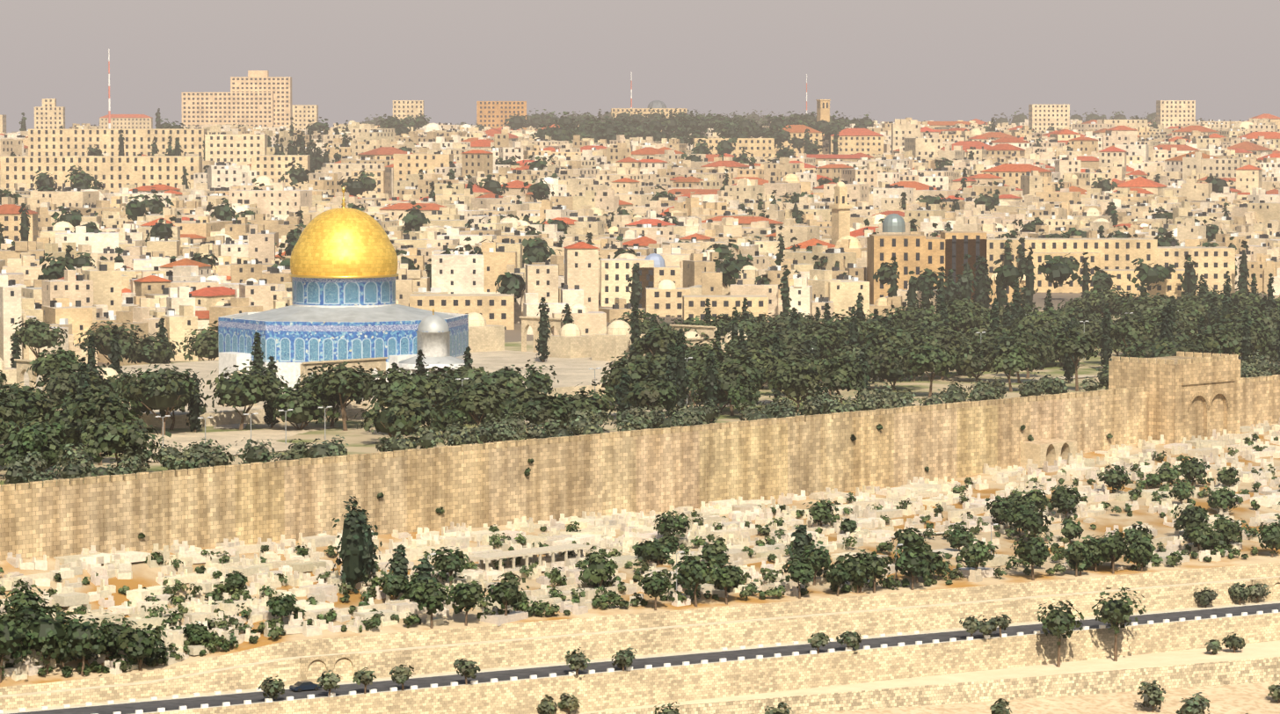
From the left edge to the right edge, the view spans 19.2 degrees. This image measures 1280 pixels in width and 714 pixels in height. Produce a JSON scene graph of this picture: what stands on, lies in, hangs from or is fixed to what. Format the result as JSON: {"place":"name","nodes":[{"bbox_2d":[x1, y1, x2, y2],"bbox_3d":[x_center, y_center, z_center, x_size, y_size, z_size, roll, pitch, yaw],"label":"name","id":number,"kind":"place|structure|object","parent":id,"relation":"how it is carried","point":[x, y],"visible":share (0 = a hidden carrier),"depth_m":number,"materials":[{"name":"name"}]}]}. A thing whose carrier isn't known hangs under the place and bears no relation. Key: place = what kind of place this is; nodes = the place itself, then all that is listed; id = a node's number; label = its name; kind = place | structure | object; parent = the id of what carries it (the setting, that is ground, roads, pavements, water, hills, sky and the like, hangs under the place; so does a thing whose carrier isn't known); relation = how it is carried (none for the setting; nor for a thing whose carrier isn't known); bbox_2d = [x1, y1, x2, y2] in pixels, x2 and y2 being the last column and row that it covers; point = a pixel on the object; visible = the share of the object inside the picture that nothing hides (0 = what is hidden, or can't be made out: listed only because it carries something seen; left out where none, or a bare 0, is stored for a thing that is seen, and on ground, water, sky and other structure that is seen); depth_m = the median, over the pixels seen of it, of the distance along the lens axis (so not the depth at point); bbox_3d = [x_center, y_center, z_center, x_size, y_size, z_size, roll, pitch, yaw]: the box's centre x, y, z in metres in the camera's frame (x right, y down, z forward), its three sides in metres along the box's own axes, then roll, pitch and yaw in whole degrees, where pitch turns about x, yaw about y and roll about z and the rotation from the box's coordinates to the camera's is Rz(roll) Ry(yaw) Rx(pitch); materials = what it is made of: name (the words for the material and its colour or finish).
{"place":"outdoors","nodes":[
{"label":"outdoors","id":0,"kind":"place"},
{"bbox_2d":[0,290,1279,713],"bbox_3d":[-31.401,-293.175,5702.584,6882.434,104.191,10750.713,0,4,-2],"label":"terrain","id":1,"kind":"structure","parent":0,"point":[1173,658],"depth_m":607.04,"materials":[{"name":"beige sand"}]},
{"bbox_2d":[289,680,321,691],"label":"car","id":2,"kind":"object","parent":1,"relation":"on","point":[301,686],"visible":0.94,"depth_m":560.23,"materials":[{"name":"grey paint"}]},
{"bbox_2d":[0,312,768,428],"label":"paved plaza","id":3,"kind":"structure","parent":1,"relation":"on","point":[575,355],"depth_m":864.02,"materials":[{"name":"stone"}]},
{"bbox_2d":[218,304,468,389],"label":"dome of the rock octagon","id":4,"kind":"structure","parent":3,"relation":"on","point":[293,338],"depth_m":792.32,"materials":[{"name":"tile"}]},
{"bbox_2d":[289,273,398,307],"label":"dome of the rock drum","id":5,"kind":"structure","parent":4,"relation":"on","point":[367,291],"depth_m":803.44,"materials":[{"name":"tile"}]},
{"bbox_2d":[290,207,397,276],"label":"dome","id":6,"kind":"structure","parent":5,"relation":"on","point":[343,242],"depth_m":804.32,"materials":[{"name":"gold metal"}]},
{"bbox_2d":[341,186,346,207],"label":"dome of the rock finial","id":7,"kind":"structure","parent":6,"relation":"on","point":[343,204],"depth_m":811.59,"materials":[{"name":"gold metal"}]},
{"bbox_2d":[400,369,446,378],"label":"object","id":8,"kind":"structure","parent":3,"relation":"on","point":[411,370],"depth_m":778.87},
{"bbox_2d":[398,356,465,370],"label":"dome of the chain roof","id":9,"kind":"structure","parent":8,"relation":"on","point":[409,363],"depth_m":779.15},
{"bbox_2d":[415,330,450,356],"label":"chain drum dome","id":10,"kind":"structure","parent":9,"relation":"on","point":[433,344],"depth_m":781.06,"materials":[{"name":"beige stone"}]},
{"bbox_2d":[417,314,449,332],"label":"dome of the chain","id":11,"kind":"structure","parent":10,"relation":"on","point":[432,323],"depth_m":781.33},
{"bbox_2d":[123,374,1097,462],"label":"plaza paving","id":12,"kind":"structure","parent":1,"relation":"on","point":[225,439],"depth_m":701.84,"materials":[{"name":"beige stone"}]},
{"bbox_2d":[0,49,1235,329],"bbox_3d":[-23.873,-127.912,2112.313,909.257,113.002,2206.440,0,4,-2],"label":"large buildings","id":13,"kind":"structure","parent":1,"relation":"on","point":[257,98],"depth_m":1612.57,"materials":[{"name":"stone"}]},
{"bbox_2d":[0,609,1278,713],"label":"road kerb blocks","id":14,"kind":"structure","parent":1,"relation":"on","point":[534,676],"depth_m":583.20,"materials":[{"name":"white paint"}]},
{"bbox_2d":[0,113,1279,367],"bbox_3d":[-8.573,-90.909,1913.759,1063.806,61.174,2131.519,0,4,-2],"label":"city houses","id":15,"kind":"structure","parent":1,"relation":"on","point":[146,287],"depth_m":1379.83,"materials":[{"name":"stone"}]},
{"bbox_2d":[0,351,1279,561],"bbox_3d":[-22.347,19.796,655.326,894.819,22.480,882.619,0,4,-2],"label":"city wall","id":16,"kind":"structure","parent":1,"relation":"on","point":[1180,396],"depth_m":673.87,"materials":[{"name":"stone"}]},
{"bbox_2d":[0,417,1279,681],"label":"gravestones","id":17,"kind":"object","parent":1,"relation":"on","point":[598,530],"visible":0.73,"depth_m":633.89,"materials":[{"name":"stone"}]},
{"bbox_2d":[0,270,1279,488],"bbox_3d":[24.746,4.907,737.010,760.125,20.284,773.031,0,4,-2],"label":"trees","id":18,"kind":"object","parent":1,"relation":"on","point":[97,411],"depth_m":752.34,"materials":[{"name":"green plant"}]},
{"bbox_2d":[0,423,1279,683],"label":"trees","id":19,"kind":"object","parent":1,"relation":"on","point":[28,621],"depth_m":615.78,"materials":[{"name":"green plant"}]},
{"bbox_2d":[160,312,1130,590],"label":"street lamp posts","id":20,"kind":"object","parent":1,"relation":"on","point":[594,390],"visible":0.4,"depth_m":679.50,"materials":[{"name":"grey metal"}]},
{"bbox_2d":[258,581,1279,713],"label":"roadside trees","id":21,"kind":"object","parent":1,"relation":"on","point":[1058,622],"depth_m":604.06,"materials":[{"name":"green plant"}]},
{"bbox_2d":[299,576,1279,683],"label":"retaining wall arches","id":22,"kind":"structure","parent":1,"relation":"on","point":[329,661],"depth_m":569.65,"materials":[{"name":"stone"}]},
{"bbox_2d":[1020,437,1076,467],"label":"arched gate structure","id":23,"kind":"object","parent":1,"relation":"on","point":[1039,452],"visible":0.88,"depth_m":756.47,"materials":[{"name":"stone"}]},
{"bbox_3d":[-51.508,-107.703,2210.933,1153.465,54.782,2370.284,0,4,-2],"label":"city tree trunks","id":24,"kind":"object","parent":1,"relation":"on","visible":0},
{"bbox_2d":[0,107,1250,314],"bbox_3d":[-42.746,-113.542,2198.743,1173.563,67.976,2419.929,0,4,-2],"label":"city trees","id":25,"kind":"object","parent":24,"relation":"on","point":[682,127],"visible":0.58,"depth_m":1381.76,"materials":[{"name":"green plant"}]},
{"bbox_2d":[0,0,1279,133],"label":"sky","id":26,"kind":"structure","parent":0,"point":[889,60],"materials":[{"name":"grey"}]},
{"bbox_2d":[155,310,1178,554],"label":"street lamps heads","id":27,"kind":"object","parent":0,"point":[590,368],"visible":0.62,"depth_m":680.48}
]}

